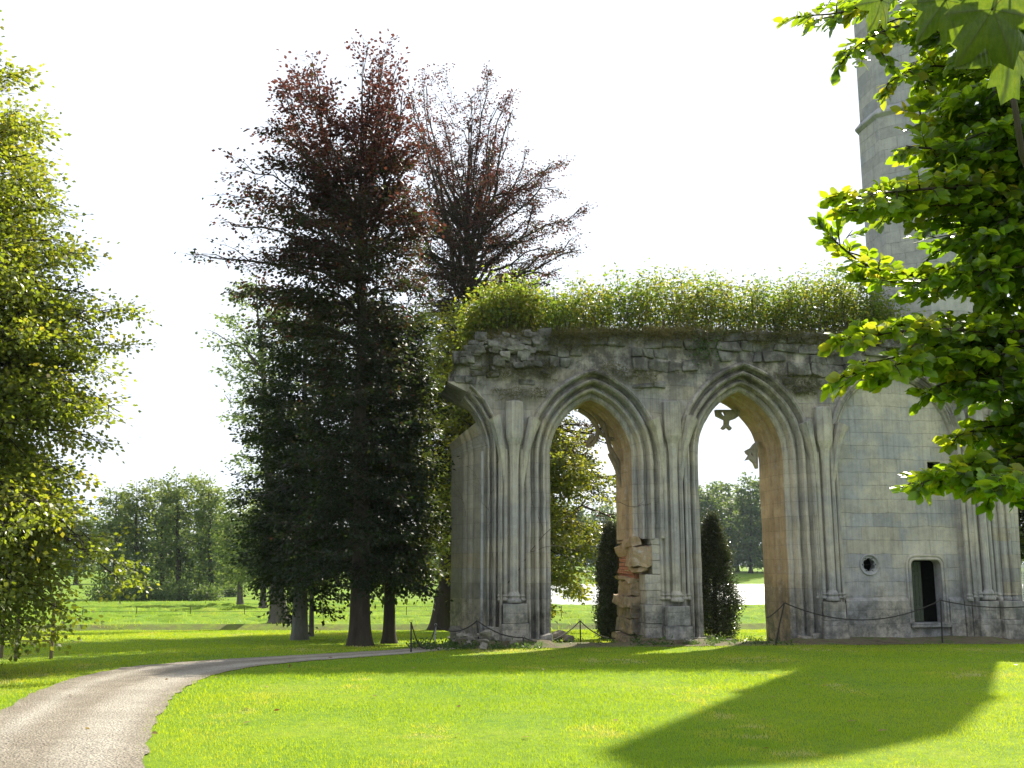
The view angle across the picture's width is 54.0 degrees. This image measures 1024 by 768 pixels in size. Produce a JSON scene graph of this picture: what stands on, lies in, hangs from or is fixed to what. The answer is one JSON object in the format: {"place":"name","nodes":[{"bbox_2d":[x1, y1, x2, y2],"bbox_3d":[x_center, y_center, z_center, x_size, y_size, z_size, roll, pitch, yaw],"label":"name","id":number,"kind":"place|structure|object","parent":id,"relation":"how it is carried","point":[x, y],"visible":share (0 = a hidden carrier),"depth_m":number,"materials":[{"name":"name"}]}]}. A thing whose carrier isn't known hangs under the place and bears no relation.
{"place":"outdoors","nodes":[
{"label":"outdoors","id":0,"kind":"place"},
{"bbox_2d":[0,645,461,767],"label":"gravel path","id":1,"kind":"structure","parent":0,"point":[112,710],"depth_m":12.16,"materials":[{"name":"beige gravel"}]},
{"bbox_2d":[0,566,1023,767],"bbox_3d":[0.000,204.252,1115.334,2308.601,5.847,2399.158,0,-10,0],"label":"lawn","id":2,"kind":"structure","parent":0,"point":[176,621],"depth_m":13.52,"materials":[{"name":"green plant"}]},
{"bbox_2d":[0,602,55,660],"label":"tree guard","id":3,"kind":"object","parent":2,"relation":"on","point":[50,652],"visible":0.23,"depth_m":21.82,"materials":[{"name":"brown wood"}]},
{"bbox_2d":[7,522,66,577],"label":"woodland tree","id":4,"kind":"object","parent":2,"relation":"on","point":[41,557],"depth_m":211.73,"materials":[{"name":"green plant"}]},
{"bbox_2d":[0,10,162,665],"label":"lime tree","id":5,"kind":"object","parent":2,"relation":"on","point":[34,392],"visible":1,"depth_m":18.11,"materials":[{"name":"green plant"}]},
{"bbox_2d":[52,501,110,584],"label":"woodland tree","id":6,"kind":"object","parent":2,"relation":"on","point":[91,567],"visible":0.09,"depth_m":226.34,"materials":[{"name":"green plant"}]},
{"bbox_2d":[79,579,131,600],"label":"bush","id":7,"kind":"object","parent":2,"relation":"on","point":[95,596],"visible":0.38,"depth_m":118.41,"materials":[{"name":"green plant"}]},
{"bbox_2d":[87,486,142,589],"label":"tree","id":8,"kind":"object","parent":2,"relation":"on","point":[100,525],"visible":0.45,"depth_m":127.87,"materials":[{"name":"green plant"}]},
{"bbox_2d":[96,513,149,577],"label":"woodland tree","id":9,"kind":"object","parent":2,"relation":"on","point":[111,519],"visible":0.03,"depth_m":240.68,"materials":[{"name":"green plant"}]},
{"bbox_2d":[108,579,153,600],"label":"bush","id":10,"kind":"object","parent":2,"relation":"on","point":[132,591],"visible":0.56,"depth_m":116.89,"materials":[{"name":"green plant"}]},
{"bbox_2d":[112,480,163,586],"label":"tree","id":11,"kind":"object","parent":2,"relation":"on","point":[131,508],"visible":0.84,"depth_m":126.28,"materials":[{"name":"green plant"}]},
{"bbox_2d":[134,578,164,599],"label":"bush","id":12,"kind":"object","parent":2,"relation":"on","point":[150,585],"visible":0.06,"depth_m":121.40,"materials":[{"name":"green plant"}]},
{"bbox_2d":[137,477,186,586],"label":"tree","id":13,"kind":"object","parent":2,"relation":"on","point":[158,566],"visible":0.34,"depth_m":129.94,"materials":[{"name":"green plant"}]},
{"bbox_2d":[131,497,192,581],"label":"woodland tree","id":14,"kind":"object","parent":2,"relation":"on","point":[180,530],"visible":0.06,"depth_m":211.30,"materials":[{"name":"green plant"}]},
{"bbox_2d":[141,578,193,600],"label":"bush","id":15,"kind":"object","parent":2,"relation":"on","point":[164,594],"visible":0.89,"depth_m":117.71,"materials":[{"name":"green plant"}]},
{"bbox_2d":[147,466,207,588],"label":"tree","id":16,"kind":"object","parent":2,"relation":"on","point":[178,558],"visible":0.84,"depth_m":124.14,"materials":[{"name":"green plant"}]},
{"bbox_2d":[168,579,202,599],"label":"bush","id":17,"kind":"object","parent":2,"relation":"on","point":[188,591],"visible":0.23,"depth_m":119.90,"materials":[{"name":"green plant"}]},
{"bbox_2d":[167,469,224,588],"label":"tree","id":18,"kind":"object","parent":2,"relation":"on","point":[191,521],"visible":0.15,"depth_m":128.33,"materials":[{"name":"green plant"}]},
{"bbox_2d":[186,475,229,595],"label":"tree","id":19,"kind":"object","parent":2,"relation":"on","point":[207,542],"visible":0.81,"depth_m":122.15,"materials":[{"name":"green plant"}]},
{"bbox_2d":[188,581,230,600],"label":"bush","id":20,"kind":"object","parent":2,"relation":"on","point":[206,594],"visible":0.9,"depth_m":115.93,"materials":[{"name":"green plant"}]},
{"bbox_2d":[205,516,238,588],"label":"tree","id":21,"kind":"object","parent":2,"relation":"on","point":[220,584],"visible":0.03,"depth_m":146.79,"materials":[{"name":"green plant"}]},
{"bbox_2d":[215,581,249,595],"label":"bush","id":22,"kind":"object","parent":2,"relation":"on","point":[232,591],"visible":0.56,"depth_m":136.46,"materials":[{"name":"green plant"}]},
{"bbox_2d":[206,482,260,604],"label":"meadow tree","id":23,"kind":"object","parent":2,"relation":"on","point":[225,523],"visible":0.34,"depth_m":93.25,"materials":[{"name":"green plant"}]},
{"bbox_2d":[195,276,302,623],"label":"pale oak","id":24,"kind":"object","parent":2,"relation":"on","point":[274,618],"visible":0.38,"depth_m":52.44,"materials":[{"name":"green plant"}]},
{"bbox_2d":[223,496,291,607],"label":"meadow tree","id":25,"kind":"object","parent":2,"relation":"on","point":[238,575],"visible":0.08,"depth_m":83.15,"materials":[{"name":"green plant"}]},
{"bbox_2d":[205,593,332,602],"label":"wire fence","id":26,"kind":"object","parent":2,"relation":"on","point":[247,596],"visible":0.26,"depth_m":102.83,"materials":[{"name":"metal"}]},
{"bbox_2d":[220,290,386,640],"bbox_3d":[-6.681,2.570,34.634,6.413,12.457,6.346,0,-10,0],"label":"dense beech","id":27,"kind":"object","parent":2,"relation":"on","point":[284,486],"visible":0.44,"depth_m":33.40,"materials":[{"name":"green plant"}]},
{"bbox_2d":[277,462,349,636],"bbox_3d":[-7.646,5.866,38.040,3.669,7.494,3.652,7,-13,-35],"label":"young beech","id":28,"kind":"object","parent":2,"relation":"on","point":[311,622],"visible":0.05,"depth_m":37.41,"materials":[{"name":"green plant"}]},
{"bbox_2d":[174,29,460,646],"bbox_3d":[-5.714,-1.715,30.146,7.867,18.867,7.367,-7,-12,34],"label":"copper beech","id":29,"kind":"object","parent":2,"relation":"on","point":[357,219],"visible":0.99,"depth_m":29.43,"materials":[{"name":"brown plant"}]},
{"bbox_2d":[82,606,561,616],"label":"wire fence","id":30,"kind":"object","parent":2,"relation":"on","point":[244,611],"visible":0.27,"depth_m":58.68,"materials":[{"name":"metal"}]},
{"bbox_2d":[12,599,765,629],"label":"meadow grass","id":31,"kind":"structure","parent":2,"relation":"on","point":[117,618],"depth_m":60.23,"materials":[{"name":"green plant"}]},
{"bbox_2d":[333,291,454,643],"bbox_3d":[-3.574,2.414,31.201,4.304,11.250,4.004,0,-10,0],"label":"dark beech","id":32,"kind":"object","parent":2,"relation":"on","point":[421,401],"visible":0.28,"depth_m":30.76,"materials":[{"name":"green plant"}]},
{"bbox_2d":[410,620,412,651],"bbox_3d":[-2.513,6.319,24.974,0.076,0.891,0.045,0,-10,0],"label":"rope post","id":33,"kind":"object","parent":2,"relation":"on","point":[411,636],"visible":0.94,"depth_m":24.97,"materials":[{"name":"metal"}]},
{"bbox_2d":[411,622,435,648],"bbox_3d":[-2.314,6.561,26.403,0.034,0.772,2.947,-1,-10,8],"label":"rope","id":34,"kind":"object","parent":33,"relation":"attached to","point":[417,640],"visible":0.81,"depth_m":25.92,"materials":[{"name":"black fabric"}]},
{"bbox_2d":[416,539,439,579],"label":"woodland tree","id":35,"kind":"object","parent":2,"relation":"on","point":[434,560],"visible":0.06,"depth_m":210.83,"materials":[{"name":"green plant"}]},
{"bbox_2d":[455,632,468,637],"bbox_3d":[-1.310,6.575,26.370,0.382,0.149,0.232,-4,-11,21],"label":"rubble stone","id":36,"kind":"object","parent":2,"relation":"on","point":[462,634],"visible":1,"depth_m":26.30,"materials":[{"name":"grey stone"}]},
{"bbox_2d":[450,625,463,632],"bbox_3d":[-1.589,7.135,29.229,0.405,0.227,0.340,4,-11,-23],"label":"rubble stone","id":37,"kind":"object","parent":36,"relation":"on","point":[455,628],"visible":0.83,"depth_m":29.13,"materials":[{"name":"grey stone"}]},
{"bbox_2d":[477,644,487,649],"bbox_3d":[-0.742,6.807,25.994,0.283,0.179,0.189,-4,-11,23],"label":"rubble stone","id":38,"kind":"object","parent":2,"relation":"on","point":[483,646],"visible":0.91,"depth_m":25.92,"materials":[{"name":"grey stone"}]},
{"bbox_2d":[480,638,489,643],"bbox_3d":[-0.709,6.740,26.352,0.274,0.153,0.240,0,-10,0],"label":"rubble stone","id":39,"kind":"object","parent":2,"relation":"on","point":[485,641],"visible":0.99,"depth_m":26.30,"materials":[{"name":"grey stone"}]},
{"bbox_2d":[481,631,493,637],"bbox_3d":[-0.654,6.587,26.423,0.338,0.194,0.217,-3,-11,15],"label":"rubble stone","id":40,"kind":"object","parent":39,"relation":"on","point":[486,634],"visible":1,"depth_m":26.39,"materials":[{"name":"grey stone"}]},
{"bbox_2d":[385,60,615,630],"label":"copper beech","id":41,"kind":"object","parent":2,"relation":"on","point":[459,277],"visible":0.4,"depth_m":50.42,"materials":[{"name":"brown plant"}]},
{"bbox_2d":[394,290,615,623],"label":"yellow maple","id":42,"kind":"object","parent":2,"relation":"on","point":[563,483],"visible":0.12,"depth_m":44.58,"materials":[{"name":"green plant"}]},
{"bbox_2d":[551,630,561,641],"bbox_3d":[1.315,7.837,31.083,0.460,0.407,0.298,5,-11,-25],"label":"boulder","id":43,"kind":"object","parent":2,"relation":"on","point":[555,634],"visible":0.48,"depth_m":31.01,"materials":[{"name":"grey stone"}]},
{"bbox_2d":[561,634,572,642],"bbox_3d":[1.654,7.727,30.306,0.371,0.359,0.186,5,-11,-24],"label":"boulder","id":44,"kind":"object","parent":2,"relation":"on","point":[567,637],"visible":0.71,"depth_m":30.24,"materials":[{"name":"grey stone"}]},
{"bbox_2d":[557,499,594,571],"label":"lakeside tree","id":45,"kind":"object","parent":2,"relation":"on","point":[582,516],"visible":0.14,"depth_m":307.46,"materials":[{"name":"green plant"}]},
{"bbox_2d":[583,501,615,567],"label":"lakeside tree","id":46,"kind":"object","parent":2,"relation":"on","point":[606,509],"visible":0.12,"depth_m":320.50,"materials":[{"name":"green plant"}]},
{"bbox_2d":[406,632,793,650],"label":"weeds","id":47,"kind":"object","parent":2,"relation":"on","point":[449,643],"visible":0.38,"depth_m":27.83,"materials":[{"name":"green plant"}]},
{"bbox_2d":[589,513,622,639],"bbox_3d":[3.383,6.644,33.892,1.603,4.574,1.544,3,-11,-16],"label":"yew","id":48,"kind":"object","parent":2,"relation":"on","point":[606,569],"visible":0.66,"depth_m":33.68,"materials":[{"name":"green plant"}]},
{"bbox_2d":[677,639,696,644],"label":"white flowers","id":49,"kind":"object","parent":2,"relation":"on","point":[694,642],"visible":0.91,"depth_m":28.12,"materials":[{"name":"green plant"}]},
{"bbox_2d":[699,481,741,566],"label":"lakeside tree","id":50,"kind":"object","parent":2,"relation":"on","point":[707,501],"visible":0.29,"depth_m":296.92,"materials":[{"name":"green plant"}]},
{"bbox_2d":[705,478,740,571],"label":"lakeside tree","id":51,"kind":"object","parent":2,"relation":"on","point":[725,486],"visible":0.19,"depth_m":308.62,"materials":[{"name":"green plant"}]},
{"bbox_2d":[700,506,748,638],"bbox_3d":[6.869,6.586,34.294,1.999,4.913,1.899,-9,-14,41],"label":"yew","id":52,"kind":"object","parent":2,"relation":"on","point":[716,553],"visible":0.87,"depth_m":34.06,"materials":[{"name":"green plant"}]},
{"bbox_2d":[440,328,1023,641],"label":"abbey ruin","id":53,"kind":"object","parent":2,"relation":"on","point":[847,533],"visible":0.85,"depth_m":30.29,"materials":[{"name":"stone"}]},
{"bbox_2d":[452,260,561,350],"bbox_3d":[-0.206,-2.212,30.968,3.449,2.785,3.794,0,-10,0],"label":"elder bush","id":54,"kind":"object","parent":53,"relation":"on","point":[500,310],"visible":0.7,"depth_m":30.16,"materials":[{"name":"green plant"}]},
{"bbox_2d":[443,401,669,626],"bbox_3d":[1.399,3.666,29.025,6.893,6.505,0.029,2,-10,-9],"label":"dead ivy","id":55,"kind":"object","parent":53,"relation":"attached to","point":[534,508],"visible":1,"depth_m":28.89,"materials":[{"name":"brown plant"}]},
{"bbox_2d":[449,321,955,402],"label":"stone wall","id":56,"kind":"structure","parent":53,"relation":"attached to","point":[649,331],"depth_m":30.12,"materials":[{"name":"grey stone"}]},
{"bbox_2d":[684,322,728,373],"bbox_3d":[5.870,-1.073,30.434,1.421,1.605,0.477,0,-10,0],"label":"creeper","id":57,"kind":"object","parent":53,"relation":"attached to","point":[709,353],"visible":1,"depth_m":30.40,"materials":[{"name":"green plant"}]},
{"bbox_2d":[519,257,925,333],"bbox_3d":[6.458,-2.488,32.245,13.658,3.254,4.142,1,-10,-8],"label":"shrubbery","id":58,"kind":"object","parent":53,"relation":"on","point":[781,315],"visible":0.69,"depth_m":31.60,"materials":[{"name":"green plant"}]},
{"bbox_2d":[859,554,879,575],"bbox_3d":[10.846,5.506,30.619,0.660,0.660,0.259,2,-10,-9],"label":"round window","id":59,"kind":"structure","parent":53,"relation":"in","point":[875,564],"depth_m":30.55,"materials":[{"name":"stone"}]},
{"bbox_2d":[853,3,973,320],"bbox_3d":[14.114,-5.696,35.133,3.363,17.026,3.363,2,-10,-9],"label":"stair turret","id":60,"kind":"object","parent":53,"relation":"on","point":[881,137],"visible":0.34,"depth_m":34.56,"materials":[{"name":"stone"}]},
{"bbox_2d":[911,562,923,621],"bbox_3d":[12.410,6.385,30.924,0.511,1.809,0.053,4,-11,-19],"label":"door leaf","id":61,"kind":"structure","parent":53,"relation":"in","point":[915,566],"depth_m":30.94,"materials":[{"name":"green wood"}]},
{"bbox_2d":[723,490,755,570],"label":"lakeside tree","id":62,"kind":"object","parent":2,"relation":"on","point":[741,566],"visible":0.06,"depth_m":318.52,"materials":[{"name":"green plant"}]},
{"bbox_2d":[456,635,1023,648],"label":"earth bank","id":63,"kind":"structure","parent":2,"relation":"on","point":[949,639],"depth_m":28.93,"materials":[{"name":"brown soil"}]},
{"bbox_2d":[465,636,476,641],"bbox_3d":[-1.122,6.962,27.478,0.333,0.170,0.245,0,-10,0],"label":"rubble stone","id":64,"kind":"object","parent":63,"relation":"on","point":[468,638],"visible":0.96,"depth_m":27.38,"materials":[{"name":"grey stone"}]},
{"bbox_2d":[727,471,763,572],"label":"lakeside tree","id":65,"kind":"object","parent":2,"relation":"on","point":[747,509],"visible":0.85,"depth_m":296.04,"materials":[{"name":"green plant"}]},
{"bbox_2d":[741,487,763,569],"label":"lakeside tree","id":66,"kind":"object","parent":2,"relation":"on","point":[756,540],"visible":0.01,"depth_m":308.47,"materials":[{"name":"green plant"}]},
{"bbox_2d":[775,601,785,644],"bbox_3d":[7.608,6.840,28.538,0.387,1.338,0.046,0,-10,0],"label":"rope post","id":67,"kind":"object","parent":2,"relation":"on","point":[780,623],"visible":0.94,"depth_m":28.53,"materials":[{"name":"metal"}]},
{"bbox_2d":[773,0,1023,521],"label":"green beech","id":68,"kind":"object","parent":2,"relation":"on","point":[973,195],"visible":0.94,"depth_m":4.54,"materials":[{"name":"green plant"}]},
{"bbox_2d":[939,598,942,642],"bbox_3d":[12.542,6.976,29.327,0.099,1.414,0.046,0,-10,0],"label":"rope post","id":69,"kind":"object","parent":2,"relation":"on","point":[941,621],"visible":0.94,"depth_m":29.32,"materials":[{"name":"metal"}]},
{"bbox_2d":[784,600,940,620],"bbox_3d":[10.159,6.530,29.001,4.869,0.574,0.033,2,-10,-9],"label":"rope","id":70,"kind":"object","parent":69,"relation":"attached to","point":[861,619],"visible":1,"depth_m":28.93,"materials":[{"name":"black fabric"}]},
{"bbox_2d":[941,600,1023,607],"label":"rope","id":71,"kind":"object","parent":69,"relation":"attached to","point":[981,606],"visible":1,"depth_m":29.64,"materials":[{"name":"black fabric"}]},
{"bbox_2d":[1011,401,1023,597],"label":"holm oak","id":72,"kind":"object","parent":2,"relation":"on","point":[1021,522],"visible":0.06,"depth_m":37.99,"materials":[{"name":"green plant"}]},
{"bbox_2d":[1021,565,1023,600],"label":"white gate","id":73,"kind":"structure","parent":2,"relation":"on","point":[1022,568],"depth_m":32.65,"materials":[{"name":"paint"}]},
{"bbox_3d":[-0.926,6.829,27.321,0.121,0.882,0.047,0,-10,0],"label":"rope post","id":74,"kind":"object","parent":2,"relation":"on","visible":0},
{"bbox_2d":[436,620,476,631],"bbox_3d":[-1.530,6.644,27.608,1.286,0.332,0.032,-4,-11,23],"label":"rope","id":75,"kind":"object","parent":74,"relation":"attached to","point":[457,630],"visible":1,"depth_m":27.56,"materials":[{"name":"black fabric"}]},
{"bbox_2d":[477,620,522,637],"bbox_3d":[-0.326,6.672,27.349,1.265,0.478,0.032,0,-10,0],"label":"rope","id":76,"kind":"object","parent":74,"relation":"attached to","point":[498,632],"visible":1,"depth_m":27.32,"materials":[{"name":"black fabric"}]},
{"bbox_3d":[2.014,7.352,29.665,0.075,0.823,0.045,0,-10,0],"label":"rope post","id":77,"kind":"object","parent":2,"relation":"on","visible":0},
{"bbox_2d":[523,620,579,641],"bbox_3d":[1.161,7.026,28.506,0.034,0.511,2.957,-7,-13,35],"label":"rope","id":78,"kind":"object","parent":77,"relation":"attached to","point":[557,637],"visible":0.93,"depth_m":28.79,"materials":[{"name":"black fabric"}]},
{"bbox_2d":[580,620,615,638],"bbox_3d":[2.602,7.370,30.167,1.559,0.595,0.034,9,-13,-39],"label":"rope","id":79,"kind":"object","parent":77,"relation":"attached to","point":[594,632],"visible":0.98,"depth_m":30.02,"materials":[{"name":"black fabric"}]},
{"bbox_2d":[0,0,1023,565],"label":"sky","id":80,"kind":"structure","parent":0,"point":[700,133],"materials":[{"name":"white"}]},
{"bbox_2d":[25,654,1016,747],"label":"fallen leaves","id":81,"kind":"object","parent":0,"point":[154,732],"visible":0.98,"depth_m":13.71,"materials":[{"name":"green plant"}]},
{"bbox_2d":[551,584,1022,604],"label":"lake","id":82,"kind":"structure","parent":0,"point":[754,593],"depth_m":159.61,"materials":[{"name":"grey liquid"}]},
{"bbox_2d":[854,0,1023,104],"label":"sycamore twig","id":83,"kind":"object","parent":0,"point":[976,34],"visible":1,"depth_m":1.72,"materials":[{"name":"green plant"}]}
]}

